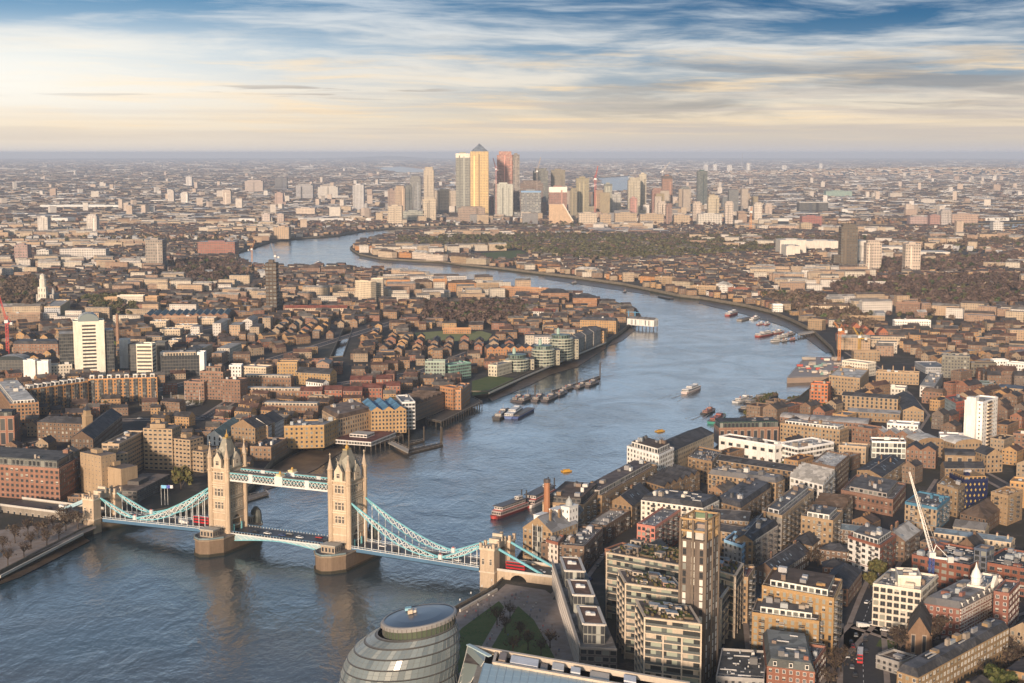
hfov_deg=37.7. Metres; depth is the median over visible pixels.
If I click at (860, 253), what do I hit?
warehouse
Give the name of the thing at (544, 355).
round apartment block
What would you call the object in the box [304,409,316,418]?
terraced house
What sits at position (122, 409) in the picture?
terraced house
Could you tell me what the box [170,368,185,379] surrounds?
terraced house
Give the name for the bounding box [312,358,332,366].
terraced house
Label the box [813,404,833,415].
terraced house
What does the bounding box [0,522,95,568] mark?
pavement
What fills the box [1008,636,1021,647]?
tree
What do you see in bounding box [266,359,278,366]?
terraced house
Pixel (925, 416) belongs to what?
road
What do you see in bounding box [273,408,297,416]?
terraced house
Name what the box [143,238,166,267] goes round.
tower block
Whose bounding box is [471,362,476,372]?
terraced house
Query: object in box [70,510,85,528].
tree
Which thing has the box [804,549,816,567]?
tree
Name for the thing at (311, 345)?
pavement
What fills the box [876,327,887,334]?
terraced house
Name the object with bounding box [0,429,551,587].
tower bridge
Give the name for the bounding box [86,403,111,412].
terraced house
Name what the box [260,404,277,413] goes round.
terraced house
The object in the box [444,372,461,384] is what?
terraced house
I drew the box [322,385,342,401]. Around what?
terraced house
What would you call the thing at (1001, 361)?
apartment block
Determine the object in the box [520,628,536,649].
tree
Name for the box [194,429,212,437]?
terraced house
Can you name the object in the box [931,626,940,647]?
tree
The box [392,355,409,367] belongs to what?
terraced house
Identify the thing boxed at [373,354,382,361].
terraced house
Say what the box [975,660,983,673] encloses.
tree
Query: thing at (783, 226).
tower block
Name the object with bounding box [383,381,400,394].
terraced house
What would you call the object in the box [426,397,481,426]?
jetty
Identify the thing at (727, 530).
apartment block
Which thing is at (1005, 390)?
terraced house
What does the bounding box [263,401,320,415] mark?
terraced house
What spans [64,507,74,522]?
tree
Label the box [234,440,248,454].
terraced house
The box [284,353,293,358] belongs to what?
terraced house
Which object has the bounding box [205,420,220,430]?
terraced house
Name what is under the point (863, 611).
road
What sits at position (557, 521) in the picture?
brewery
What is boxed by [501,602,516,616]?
tree
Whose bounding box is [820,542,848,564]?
terraced house
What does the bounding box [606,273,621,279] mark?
apartment block
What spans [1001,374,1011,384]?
terraced house
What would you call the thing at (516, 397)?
boat
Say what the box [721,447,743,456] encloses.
terraced house
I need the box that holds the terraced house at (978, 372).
[975,366,1001,379]
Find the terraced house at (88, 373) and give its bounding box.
[80,370,99,376]
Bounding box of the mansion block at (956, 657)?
[897,618,1008,682]
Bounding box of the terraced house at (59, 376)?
[48,373,61,380]
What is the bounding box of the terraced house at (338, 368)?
[332,361,342,373]
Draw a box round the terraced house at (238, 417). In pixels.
[235,412,255,420]
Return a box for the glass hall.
[339,603,459,682]
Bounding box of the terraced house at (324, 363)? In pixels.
[316,358,332,367]
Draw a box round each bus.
[193,515,208,524]
[506,560,525,570]
[857,646,863,662]
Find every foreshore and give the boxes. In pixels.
[0,537,88,583]
[263,444,345,489]
[359,256,459,267]
[488,345,605,400]
[545,276,649,293]
[608,327,634,345]
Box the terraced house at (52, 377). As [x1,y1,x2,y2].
[46,374,57,380]
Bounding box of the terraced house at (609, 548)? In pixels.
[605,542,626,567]
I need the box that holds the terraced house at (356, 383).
[350,381,367,385]
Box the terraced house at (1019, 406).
[1014,400,1023,413]
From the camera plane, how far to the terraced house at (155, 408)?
1300.34 m
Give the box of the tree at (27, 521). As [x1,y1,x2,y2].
[22,518,34,534]
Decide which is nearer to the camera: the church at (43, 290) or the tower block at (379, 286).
the church at (43, 290)
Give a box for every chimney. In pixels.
[115,313,119,341]
[544,478,549,512]
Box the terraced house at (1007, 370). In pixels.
[989,364,1016,374]
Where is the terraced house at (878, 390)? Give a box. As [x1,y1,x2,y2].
[865,387,882,393]
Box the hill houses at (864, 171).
[664,167,1023,175]
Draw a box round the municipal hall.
[923,562,1003,636]
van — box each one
[179,519,188,523]
[856,622,869,627]
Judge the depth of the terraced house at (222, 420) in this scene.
1236.23 m
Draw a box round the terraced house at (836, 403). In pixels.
[826,397,842,412]
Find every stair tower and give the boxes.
[23,358,37,380]
[37,359,51,373]
[160,351,163,369]
[197,351,206,374]
[974,544,993,572]
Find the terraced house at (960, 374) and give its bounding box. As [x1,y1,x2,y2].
[951,369,971,380]
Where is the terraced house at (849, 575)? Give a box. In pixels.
[829,563,861,605]
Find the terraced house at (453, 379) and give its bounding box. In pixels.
[447,375,455,384]
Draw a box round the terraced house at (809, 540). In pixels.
[793,531,819,561]
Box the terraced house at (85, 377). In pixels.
[81,373,96,380]
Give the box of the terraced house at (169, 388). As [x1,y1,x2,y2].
[163,383,176,393]
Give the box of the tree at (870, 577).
[862,571,876,587]
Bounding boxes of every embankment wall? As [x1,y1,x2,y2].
[0,222,1023,607]
[139,395,204,406]
[330,327,352,357]
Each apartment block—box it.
[0,312,42,322]
[0,378,38,425]
[23,377,88,409]
[44,299,69,315]
[88,372,157,402]
[104,296,118,301]
[117,294,144,303]
[144,295,158,301]
[184,379,207,399]
[200,363,230,399]
[222,376,247,402]
[250,437,286,460]
[285,305,347,313]
[355,245,374,250]
[378,249,396,257]
[394,390,443,420]
[396,394,414,428]
[397,251,411,257]
[412,250,430,259]
[425,358,445,378]
[426,253,447,260]
[440,384,462,409]
[446,361,470,378]
[451,254,470,263]
[455,383,469,409]
[466,257,489,264]
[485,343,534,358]
[488,360,511,376]
[500,285,547,297]
[505,347,533,371]
[531,338,559,366]
[534,262,562,268]
[546,534,563,563]
[549,204,572,223]
[549,328,578,360]
[552,556,616,668]
[573,332,584,351]
[575,267,600,274]
[577,326,605,342]
[580,316,617,333]
[581,329,592,349]
[589,326,600,345]
[605,538,678,618]
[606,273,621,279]
[616,569,677,659]
[634,599,701,682]
[637,506,680,546]
[640,273,657,282]
[641,488,718,536]
[655,276,675,285]
[672,278,693,287]
[688,445,721,483]
[690,284,718,294]
[707,465,784,502]
[709,506,751,526]
[714,522,743,553]
[716,281,732,292]
[718,477,770,518]
[718,584,729,648]
[720,556,743,637]
[728,286,750,290]
[735,512,770,565]
[735,518,777,566]
[743,564,755,622]
[749,596,822,649]
[762,483,813,550]
[762,565,842,654]
[772,304,782,311]
[780,419,848,449]
[801,504,842,549]
[808,318,825,329]
[809,302,848,309]
[811,381,830,402]
[829,366,868,394]
[839,523,864,545]
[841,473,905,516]
[842,359,875,375]
[842,391,900,409]
[848,315,884,320]
[848,522,895,575]
[851,349,879,360]
[852,424,881,447]
[876,365,919,384]
[892,318,930,327]
[896,302,921,312]
[904,490,949,530]
[933,527,1015,551]
[937,474,966,517]
[945,394,965,419]
[949,469,987,509]
[974,445,1003,472]
[990,358,1008,365]
[991,486,1022,525]
[1007,361,1023,370]
[1010,476,1023,507]
[1013,430,1023,447]
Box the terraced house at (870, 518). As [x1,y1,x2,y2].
[852,511,880,526]
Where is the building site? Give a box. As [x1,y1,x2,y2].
[787,356,843,382]
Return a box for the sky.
[0,0,1023,158]
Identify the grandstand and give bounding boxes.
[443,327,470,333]
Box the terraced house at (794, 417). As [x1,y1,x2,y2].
[781,415,799,421]
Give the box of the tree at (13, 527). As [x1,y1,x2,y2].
[5,523,22,542]
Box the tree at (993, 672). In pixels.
[982,662,1004,682]
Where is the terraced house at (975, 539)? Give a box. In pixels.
[958,531,984,547]
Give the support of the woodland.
on the ground at (900, 359)
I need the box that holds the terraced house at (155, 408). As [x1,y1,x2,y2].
[151,402,160,413]
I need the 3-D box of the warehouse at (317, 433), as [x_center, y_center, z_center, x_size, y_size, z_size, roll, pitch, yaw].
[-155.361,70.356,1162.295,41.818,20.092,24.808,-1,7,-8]
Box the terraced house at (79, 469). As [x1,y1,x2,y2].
[78,459,80,473]
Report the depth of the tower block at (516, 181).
5274.70 m
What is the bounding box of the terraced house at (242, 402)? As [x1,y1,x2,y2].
[238,398,253,406]
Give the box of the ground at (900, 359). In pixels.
[0,159,1023,682]
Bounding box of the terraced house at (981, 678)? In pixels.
[961,674,991,682]
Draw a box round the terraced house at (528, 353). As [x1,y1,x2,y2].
[520,350,532,356]
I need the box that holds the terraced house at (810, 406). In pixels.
[800,399,820,414]
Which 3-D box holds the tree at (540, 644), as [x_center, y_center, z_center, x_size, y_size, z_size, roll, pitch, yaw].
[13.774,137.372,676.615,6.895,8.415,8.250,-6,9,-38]
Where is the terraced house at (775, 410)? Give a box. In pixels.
[763,400,787,424]
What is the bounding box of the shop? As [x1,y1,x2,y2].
[876,648,916,673]
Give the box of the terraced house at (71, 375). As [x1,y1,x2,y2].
[65,372,78,379]
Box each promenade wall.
[0,533,83,577]
[459,588,497,611]
[489,342,605,393]
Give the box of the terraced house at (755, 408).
[746,402,768,417]
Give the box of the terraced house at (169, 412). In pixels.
[156,409,172,422]
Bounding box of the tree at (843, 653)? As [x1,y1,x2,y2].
[829,643,858,671]
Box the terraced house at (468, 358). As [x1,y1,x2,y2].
[461,356,471,362]
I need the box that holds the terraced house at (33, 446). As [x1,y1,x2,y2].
[26,444,40,448]
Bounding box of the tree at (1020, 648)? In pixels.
[1008,643,1023,658]
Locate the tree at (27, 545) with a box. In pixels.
[7,540,31,557]
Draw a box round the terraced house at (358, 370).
[351,364,364,374]
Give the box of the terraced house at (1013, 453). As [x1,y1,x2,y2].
[1002,443,1023,465]
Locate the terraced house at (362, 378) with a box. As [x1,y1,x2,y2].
[350,375,372,383]
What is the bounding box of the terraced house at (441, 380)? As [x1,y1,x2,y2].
[434,377,450,381]
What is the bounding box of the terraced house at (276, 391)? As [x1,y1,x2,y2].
[248,386,299,399]
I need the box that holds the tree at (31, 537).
[15,530,39,548]
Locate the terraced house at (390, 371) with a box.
[383,369,395,380]
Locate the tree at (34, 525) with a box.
[32,520,42,535]
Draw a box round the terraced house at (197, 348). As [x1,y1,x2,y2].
[185,345,201,352]
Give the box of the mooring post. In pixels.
[440,427,441,443]
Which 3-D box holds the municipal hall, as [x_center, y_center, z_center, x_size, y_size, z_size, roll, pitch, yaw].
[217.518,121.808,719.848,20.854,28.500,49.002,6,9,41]
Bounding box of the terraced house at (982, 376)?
[980,367,996,379]
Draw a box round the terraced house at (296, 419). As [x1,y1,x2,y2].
[291,416,307,421]
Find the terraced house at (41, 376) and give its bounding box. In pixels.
[34,372,49,379]
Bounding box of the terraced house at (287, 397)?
[276,393,297,400]
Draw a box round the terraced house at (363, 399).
[361,396,374,402]
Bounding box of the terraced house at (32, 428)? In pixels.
[27,419,38,436]
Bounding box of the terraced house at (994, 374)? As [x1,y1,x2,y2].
[984,369,1001,384]
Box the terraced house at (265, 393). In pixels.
[252,389,271,398]
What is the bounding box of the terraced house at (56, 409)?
[51,403,61,413]
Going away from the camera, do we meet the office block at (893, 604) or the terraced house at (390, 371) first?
the office block at (893, 604)
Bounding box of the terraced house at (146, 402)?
[142,396,157,410]
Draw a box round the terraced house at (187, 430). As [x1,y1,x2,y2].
[181,426,193,434]
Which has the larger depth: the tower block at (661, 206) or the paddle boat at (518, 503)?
the tower block at (661, 206)
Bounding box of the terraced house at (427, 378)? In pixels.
[420,372,442,384]
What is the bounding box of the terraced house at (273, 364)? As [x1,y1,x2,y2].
[260,361,275,371]
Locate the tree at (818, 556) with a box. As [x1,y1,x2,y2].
[811,550,824,565]
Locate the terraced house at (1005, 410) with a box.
[997,402,1013,420]
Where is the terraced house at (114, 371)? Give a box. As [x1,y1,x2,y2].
[107,369,129,374]
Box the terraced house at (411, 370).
[405,367,416,371]
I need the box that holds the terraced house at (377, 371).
[371,369,381,373]
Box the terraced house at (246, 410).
[234,405,256,416]
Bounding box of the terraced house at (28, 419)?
[25,413,39,429]
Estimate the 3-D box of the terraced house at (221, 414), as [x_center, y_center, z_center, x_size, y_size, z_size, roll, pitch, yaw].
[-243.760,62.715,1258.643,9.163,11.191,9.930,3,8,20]
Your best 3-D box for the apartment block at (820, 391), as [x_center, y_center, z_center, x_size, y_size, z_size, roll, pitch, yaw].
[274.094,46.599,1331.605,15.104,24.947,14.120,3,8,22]
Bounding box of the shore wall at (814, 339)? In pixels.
[698,300,830,352]
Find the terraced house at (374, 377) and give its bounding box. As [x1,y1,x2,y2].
[363,372,377,382]
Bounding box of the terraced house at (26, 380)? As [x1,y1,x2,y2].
[16,375,31,385]
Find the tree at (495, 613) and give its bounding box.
[486,605,504,624]
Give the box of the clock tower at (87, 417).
[82,405,92,428]
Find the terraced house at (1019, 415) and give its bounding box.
[1010,409,1023,429]
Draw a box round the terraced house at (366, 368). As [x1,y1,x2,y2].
[357,364,368,372]
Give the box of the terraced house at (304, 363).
[299,359,309,366]
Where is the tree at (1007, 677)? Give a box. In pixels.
[999,669,1018,682]
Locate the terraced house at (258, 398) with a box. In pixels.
[244,393,263,404]
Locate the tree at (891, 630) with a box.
[886,624,903,647]
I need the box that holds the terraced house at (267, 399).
[262,397,280,405]
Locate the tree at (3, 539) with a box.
[0,535,7,551]
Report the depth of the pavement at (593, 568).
821.57 m
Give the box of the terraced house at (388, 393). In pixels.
[383,388,395,398]
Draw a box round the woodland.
[0,219,1023,661]
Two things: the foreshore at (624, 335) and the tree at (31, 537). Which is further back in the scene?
the foreshore at (624, 335)
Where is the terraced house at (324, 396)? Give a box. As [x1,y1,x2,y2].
[308,394,333,403]
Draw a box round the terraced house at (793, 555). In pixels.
[755,540,808,584]
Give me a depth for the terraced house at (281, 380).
1453.38 m
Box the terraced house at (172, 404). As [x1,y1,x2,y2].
[161,397,185,411]
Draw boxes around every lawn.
[414,331,491,340]
[458,601,503,672]
[472,376,513,395]
[472,606,554,681]
[482,250,525,259]
[876,639,896,648]
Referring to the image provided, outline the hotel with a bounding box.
[80,419,218,502]
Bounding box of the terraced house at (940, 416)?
[931,407,948,429]
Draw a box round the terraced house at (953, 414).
[948,409,958,421]
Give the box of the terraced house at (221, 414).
[214,409,228,418]
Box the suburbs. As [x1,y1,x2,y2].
[0,159,1023,682]
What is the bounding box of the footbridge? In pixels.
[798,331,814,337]
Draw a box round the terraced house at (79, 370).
[69,368,90,376]
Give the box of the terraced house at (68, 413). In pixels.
[47,412,72,416]
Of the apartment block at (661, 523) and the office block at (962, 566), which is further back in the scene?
the apartment block at (661, 523)
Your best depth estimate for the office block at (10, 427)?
1162.29 m
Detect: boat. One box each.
[410,439,423,444]
[490,489,529,518]
[492,408,509,419]
[504,405,522,418]
[510,394,523,401]
[512,407,534,418]
[516,390,534,402]
[524,477,556,507]
[530,389,544,401]
[540,393,557,401]
[555,389,567,396]
[559,384,575,389]
[573,382,584,388]
[584,379,599,386]
[658,296,673,299]
[659,383,700,401]
[685,406,715,419]
[707,412,725,423]
[725,309,737,315]
[732,390,752,402]
[736,316,752,320]
[738,401,765,410]
[743,396,769,404]
[749,315,759,319]
[754,392,778,398]
[755,330,773,336]
[770,337,780,341]
[773,329,783,333]
[775,333,787,337]
[785,331,795,335]
[786,395,798,400]
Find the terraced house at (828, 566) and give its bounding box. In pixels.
[822,559,844,573]
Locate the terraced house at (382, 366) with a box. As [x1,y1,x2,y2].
[371,360,387,373]
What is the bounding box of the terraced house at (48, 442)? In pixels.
[36,433,56,449]
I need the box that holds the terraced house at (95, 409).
[87,401,100,416]
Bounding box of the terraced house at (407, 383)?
[398,377,413,389]
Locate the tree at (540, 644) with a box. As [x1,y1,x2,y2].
[533,638,548,654]
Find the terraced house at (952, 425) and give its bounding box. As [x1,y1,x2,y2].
[941,419,961,432]
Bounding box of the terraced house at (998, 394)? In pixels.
[991,392,1002,399]
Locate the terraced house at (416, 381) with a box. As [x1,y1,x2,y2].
[396,375,418,386]
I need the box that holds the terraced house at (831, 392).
[809,385,832,399]
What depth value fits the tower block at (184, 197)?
6500.56 m
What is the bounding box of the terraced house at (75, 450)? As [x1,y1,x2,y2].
[62,445,78,457]
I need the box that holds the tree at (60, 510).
[54,505,68,523]
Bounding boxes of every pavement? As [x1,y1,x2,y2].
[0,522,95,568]
[22,418,150,444]
[24,419,198,447]
[158,322,387,388]
[158,325,387,391]
[198,352,464,417]
[210,362,447,417]
[456,584,573,682]
[547,591,554,598]
[587,551,604,576]
[743,622,750,649]
[820,626,874,682]
[837,623,843,682]
[840,623,853,635]
[847,479,937,623]
[851,612,1023,644]
[872,529,923,625]
[876,365,930,429]
[881,627,889,682]
[987,473,1009,485]
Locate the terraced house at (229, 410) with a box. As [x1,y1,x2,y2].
[216,404,235,416]
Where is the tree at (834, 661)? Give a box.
[811,650,848,679]
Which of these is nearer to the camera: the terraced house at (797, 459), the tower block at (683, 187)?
the terraced house at (797, 459)
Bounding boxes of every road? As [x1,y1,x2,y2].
[22,417,204,447]
[158,322,388,390]
[201,352,466,417]
[553,548,604,599]
[748,584,761,638]
[826,624,863,671]
[843,624,883,682]
[847,352,926,425]
[853,479,939,623]
[858,602,1023,641]
[985,473,1008,486]
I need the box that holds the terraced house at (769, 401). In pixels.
[765,398,785,403]
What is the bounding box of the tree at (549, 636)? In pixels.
[540,627,558,647]
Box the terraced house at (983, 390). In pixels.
[974,385,991,395]
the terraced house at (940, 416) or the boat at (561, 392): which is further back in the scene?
the boat at (561, 392)
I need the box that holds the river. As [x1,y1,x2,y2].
[0,166,1023,682]
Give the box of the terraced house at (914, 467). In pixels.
[902,457,922,483]
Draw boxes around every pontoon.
[248,490,268,500]
[408,442,442,454]
[551,376,599,392]
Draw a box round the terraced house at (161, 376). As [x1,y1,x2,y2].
[146,370,164,382]
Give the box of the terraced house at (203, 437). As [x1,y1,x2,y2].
[194,433,204,444]
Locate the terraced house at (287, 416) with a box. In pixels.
[279,412,291,425]
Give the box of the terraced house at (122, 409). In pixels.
[110,402,128,415]
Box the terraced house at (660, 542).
[646,539,668,546]
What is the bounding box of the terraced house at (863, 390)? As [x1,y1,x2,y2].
[853,387,868,392]
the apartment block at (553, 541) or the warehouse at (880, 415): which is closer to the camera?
the apartment block at (553, 541)
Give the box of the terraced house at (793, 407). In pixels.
[785,402,802,413]
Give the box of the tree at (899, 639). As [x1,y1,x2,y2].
[889,630,910,650]
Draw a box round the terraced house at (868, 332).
[863,329,874,334]
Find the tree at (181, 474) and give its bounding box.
[171,465,193,488]
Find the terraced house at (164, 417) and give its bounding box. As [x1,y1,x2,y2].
[151,412,169,422]
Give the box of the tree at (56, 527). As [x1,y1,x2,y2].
[51,521,66,539]
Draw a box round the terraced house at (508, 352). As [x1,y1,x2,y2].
[507,351,523,355]
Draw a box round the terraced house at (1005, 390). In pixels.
[993,386,1012,394]
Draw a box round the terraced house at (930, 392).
[922,386,946,403]
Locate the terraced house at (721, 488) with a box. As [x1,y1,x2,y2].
[707,480,734,496]
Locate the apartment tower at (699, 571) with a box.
[678,509,720,682]
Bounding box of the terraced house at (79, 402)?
[72,397,88,407]
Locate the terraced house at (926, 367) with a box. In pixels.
[915,361,941,373]
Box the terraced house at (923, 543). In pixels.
[920,536,952,549]
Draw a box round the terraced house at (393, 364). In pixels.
[384,359,397,370]
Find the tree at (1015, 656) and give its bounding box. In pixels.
[995,646,1023,664]
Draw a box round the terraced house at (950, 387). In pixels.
[944,380,960,395]
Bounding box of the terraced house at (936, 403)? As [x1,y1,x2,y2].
[929,396,944,410]
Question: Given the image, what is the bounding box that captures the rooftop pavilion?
[689,509,712,532]
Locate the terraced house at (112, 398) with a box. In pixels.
[101,392,120,403]
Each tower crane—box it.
[0,298,12,353]
[493,158,496,213]
[536,157,540,190]
[593,166,597,210]
[749,208,751,228]
[834,322,847,360]
[853,327,866,349]
[909,472,953,573]
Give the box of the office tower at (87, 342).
[59,312,114,375]
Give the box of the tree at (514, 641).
[503,633,521,651]
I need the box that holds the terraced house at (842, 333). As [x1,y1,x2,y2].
[835,332,845,340]
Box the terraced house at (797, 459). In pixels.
[784,453,813,465]
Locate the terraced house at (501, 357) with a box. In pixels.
[489,354,504,360]
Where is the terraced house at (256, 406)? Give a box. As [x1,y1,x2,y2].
[245,401,261,414]
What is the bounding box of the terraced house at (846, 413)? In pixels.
[833,410,856,416]
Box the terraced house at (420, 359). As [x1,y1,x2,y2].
[416,354,424,365]
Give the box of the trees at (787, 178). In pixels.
[1,159,1023,219]
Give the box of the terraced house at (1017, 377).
[1012,369,1023,385]
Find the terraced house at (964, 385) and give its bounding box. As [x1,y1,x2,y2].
[956,378,981,393]
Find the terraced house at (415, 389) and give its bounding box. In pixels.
[413,386,436,391]
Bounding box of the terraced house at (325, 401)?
[307,396,332,409]
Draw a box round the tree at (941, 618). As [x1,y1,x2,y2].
[932,615,952,639]
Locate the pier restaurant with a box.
[334,430,402,450]
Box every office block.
[0,353,29,375]
[0,408,20,444]
[0,446,78,500]
[13,337,58,355]
[51,362,71,377]
[119,338,130,367]
[128,342,138,370]
[136,342,156,374]
[153,340,168,371]
[161,348,198,375]
[458,644,689,682]
[627,435,673,470]
[716,648,765,682]
[719,433,784,462]
[724,531,745,564]
[763,629,814,682]
[780,436,833,461]
[809,642,825,682]
[812,449,848,493]
[839,442,868,463]
[870,437,905,458]
[872,568,937,630]
[887,420,919,431]
[890,384,906,394]
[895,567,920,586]
[912,541,997,587]
[920,371,942,396]
[938,431,962,437]
[941,352,969,377]
[967,571,998,589]
[970,361,996,376]
[979,380,995,385]
[987,547,1023,596]
[993,578,1019,631]
[999,384,1023,391]
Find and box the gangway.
[388,440,408,452]
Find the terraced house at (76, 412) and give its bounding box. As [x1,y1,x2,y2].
[65,406,83,416]
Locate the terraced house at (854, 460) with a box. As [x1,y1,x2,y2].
[844,451,859,469]
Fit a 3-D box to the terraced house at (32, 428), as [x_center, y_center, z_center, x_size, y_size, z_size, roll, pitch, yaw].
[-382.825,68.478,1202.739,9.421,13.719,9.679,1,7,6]
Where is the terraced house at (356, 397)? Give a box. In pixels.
[343,393,361,402]
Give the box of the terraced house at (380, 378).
[376,374,392,382]
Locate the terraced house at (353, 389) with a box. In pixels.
[343,386,362,397]
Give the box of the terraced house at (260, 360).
[257,357,265,363]
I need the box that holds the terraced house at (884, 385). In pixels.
[864,380,889,394]
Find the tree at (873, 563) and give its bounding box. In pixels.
[867,558,882,573]
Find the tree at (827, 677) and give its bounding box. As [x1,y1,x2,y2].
[816,664,839,682]
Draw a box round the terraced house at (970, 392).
[959,389,976,398]
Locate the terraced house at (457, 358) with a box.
[448,356,464,362]
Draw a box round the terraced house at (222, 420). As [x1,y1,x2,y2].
[212,417,230,424]
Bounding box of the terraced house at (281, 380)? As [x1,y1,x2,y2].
[243,373,293,386]
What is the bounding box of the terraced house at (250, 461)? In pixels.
[241,457,253,467]
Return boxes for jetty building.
[627,311,658,330]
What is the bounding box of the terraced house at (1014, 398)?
[1003,391,1022,406]
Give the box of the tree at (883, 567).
[873,562,888,574]
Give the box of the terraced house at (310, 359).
[308,357,321,366]
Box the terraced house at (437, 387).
[420,384,439,390]
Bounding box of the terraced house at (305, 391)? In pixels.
[300,386,322,400]
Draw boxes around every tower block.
[14,243,34,264]
[36,249,51,254]
[37,216,50,230]
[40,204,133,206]
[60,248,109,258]
[86,214,99,230]
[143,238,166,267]
[168,190,174,200]
[181,192,192,202]
[186,176,192,185]
[198,240,238,255]
[220,190,231,203]
[245,180,263,191]
[262,213,270,220]
[265,259,278,310]
[271,177,287,188]
[274,226,290,238]
[275,192,286,204]
[277,213,284,222]
[296,184,313,197]
[296,207,315,213]
[318,186,348,197]
[353,184,367,209]
[355,280,375,301]
[371,278,383,299]
[388,189,394,205]
[388,204,407,225]
[395,186,407,210]
[403,210,423,220]
[405,185,411,209]
[410,176,421,210]
[423,197,436,219]
[424,167,433,196]
[434,189,455,209]
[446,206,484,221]
[456,152,469,211]
[470,143,488,213]
[489,151,512,213]
[489,200,490,215]
[494,182,512,215]
[512,153,519,209]
[514,189,540,216]
[520,180,542,211]
[533,168,547,210]
[543,185,566,216]
[548,169,564,208]
[570,188,578,215]
[576,176,595,211]
[578,212,596,224]
[592,190,602,211]
[599,213,610,224]
[604,182,611,212]
[612,193,620,212]
[614,212,636,222]
[627,177,645,213]
[630,197,636,212]
[639,173,645,206]
[639,213,663,224]
[651,188,661,212]
[657,201,665,218]
[661,174,672,202]
[664,203,671,223]
[673,214,689,224]
[675,186,689,206]
[692,201,700,220]
[696,170,707,204]
[696,213,721,224]
[707,195,718,212]
[724,201,732,223]
[727,165,731,171]
[753,202,761,219]
[764,204,771,213]
[768,225,796,228]
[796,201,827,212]
[799,222,811,229]
[800,215,821,225]
[824,190,851,195]
[831,223,857,265]
[857,240,881,268]
[888,192,901,196]
[902,242,920,269]
[907,216,926,223]
[919,198,934,202]
[927,214,939,224]
[939,209,951,224]
[951,213,977,222]
[963,395,997,446]
[990,221,1002,230]
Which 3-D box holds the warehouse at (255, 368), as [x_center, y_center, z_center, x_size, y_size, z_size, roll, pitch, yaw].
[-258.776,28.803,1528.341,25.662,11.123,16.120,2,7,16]
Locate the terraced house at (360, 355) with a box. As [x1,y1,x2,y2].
[353,348,367,361]
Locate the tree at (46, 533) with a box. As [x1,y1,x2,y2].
[40,527,54,545]
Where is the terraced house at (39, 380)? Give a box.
[34,378,50,383]
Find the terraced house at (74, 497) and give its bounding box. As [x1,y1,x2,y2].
[67,493,93,503]
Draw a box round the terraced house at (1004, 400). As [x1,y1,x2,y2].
[998,397,1010,405]
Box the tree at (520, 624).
[512,621,526,639]
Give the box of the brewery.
[522,497,578,561]
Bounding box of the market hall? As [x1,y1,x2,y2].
[144,308,231,322]
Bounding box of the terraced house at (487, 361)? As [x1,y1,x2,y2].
[484,357,498,369]
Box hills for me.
[31,156,1018,175]
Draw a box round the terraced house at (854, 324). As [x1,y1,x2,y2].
[851,322,859,328]
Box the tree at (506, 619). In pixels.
[498,614,510,632]
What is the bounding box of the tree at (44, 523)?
[35,520,50,539]
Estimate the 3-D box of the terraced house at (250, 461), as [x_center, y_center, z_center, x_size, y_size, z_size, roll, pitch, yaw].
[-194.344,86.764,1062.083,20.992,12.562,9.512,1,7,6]
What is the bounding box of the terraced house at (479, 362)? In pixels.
[472,358,483,366]
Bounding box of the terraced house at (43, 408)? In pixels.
[39,401,48,414]
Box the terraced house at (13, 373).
[4,368,21,377]
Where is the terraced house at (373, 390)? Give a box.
[362,383,382,399]
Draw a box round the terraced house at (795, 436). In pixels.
[781,433,801,441]
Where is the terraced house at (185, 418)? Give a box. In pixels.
[172,409,194,425]
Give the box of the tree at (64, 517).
[59,513,72,530]
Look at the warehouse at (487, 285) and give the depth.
2429.83 m
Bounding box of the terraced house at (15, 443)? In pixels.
[5,438,22,447]
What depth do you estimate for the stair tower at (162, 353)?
1525.18 m
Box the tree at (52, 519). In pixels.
[46,513,60,527]
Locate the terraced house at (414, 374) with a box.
[403,370,418,377]
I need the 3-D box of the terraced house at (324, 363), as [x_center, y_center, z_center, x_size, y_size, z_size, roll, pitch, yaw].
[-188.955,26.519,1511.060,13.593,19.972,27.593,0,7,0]
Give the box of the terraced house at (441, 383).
[432,380,454,385]
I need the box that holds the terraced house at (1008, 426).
[997,419,1018,434]
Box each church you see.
[36,273,58,302]
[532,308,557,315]
[905,601,932,654]
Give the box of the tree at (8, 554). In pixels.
[0,547,16,565]
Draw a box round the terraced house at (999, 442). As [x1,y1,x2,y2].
[990,434,1013,452]
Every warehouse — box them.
[37,416,81,441]
[71,408,122,456]
[150,319,169,326]
[160,327,183,335]
[162,315,198,324]
[169,338,181,346]
[175,323,198,330]
[186,333,203,337]
[198,316,216,323]
[207,417,238,445]
[229,363,242,376]
[230,414,274,447]
[243,363,272,375]
[256,410,284,437]
[277,360,298,375]
[284,417,337,448]
[296,367,336,384]
[300,265,320,272]
[306,378,328,385]
[321,266,346,274]
[322,399,368,436]
[347,271,372,277]
[362,397,405,432]
[386,279,410,285]
[414,279,432,288]
[433,278,446,289]
[448,280,475,291]
[476,282,498,288]
[541,288,568,301]
[541,524,602,569]
[542,481,601,525]
[559,504,583,525]
[572,293,596,306]
[585,507,629,543]
[590,459,656,514]
[612,482,650,526]
[646,464,699,491]
[666,427,714,466]
[705,452,797,488]
[714,417,778,443]
[775,238,805,253]
[780,412,810,422]
[781,244,799,255]
[790,462,835,500]
[805,239,837,249]
[810,414,871,435]
[810,493,852,523]
[848,408,901,422]
[857,239,865,262]
[857,454,904,480]
[878,426,923,440]
[882,245,902,249]
[890,520,920,561]
[895,391,923,420]
[898,250,949,253]
[906,433,943,456]
[906,441,937,468]
[940,461,984,478]
[941,435,981,449]
[942,448,974,460]
[952,519,989,533]
[960,496,999,530]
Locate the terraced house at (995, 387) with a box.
[985,383,1000,394]

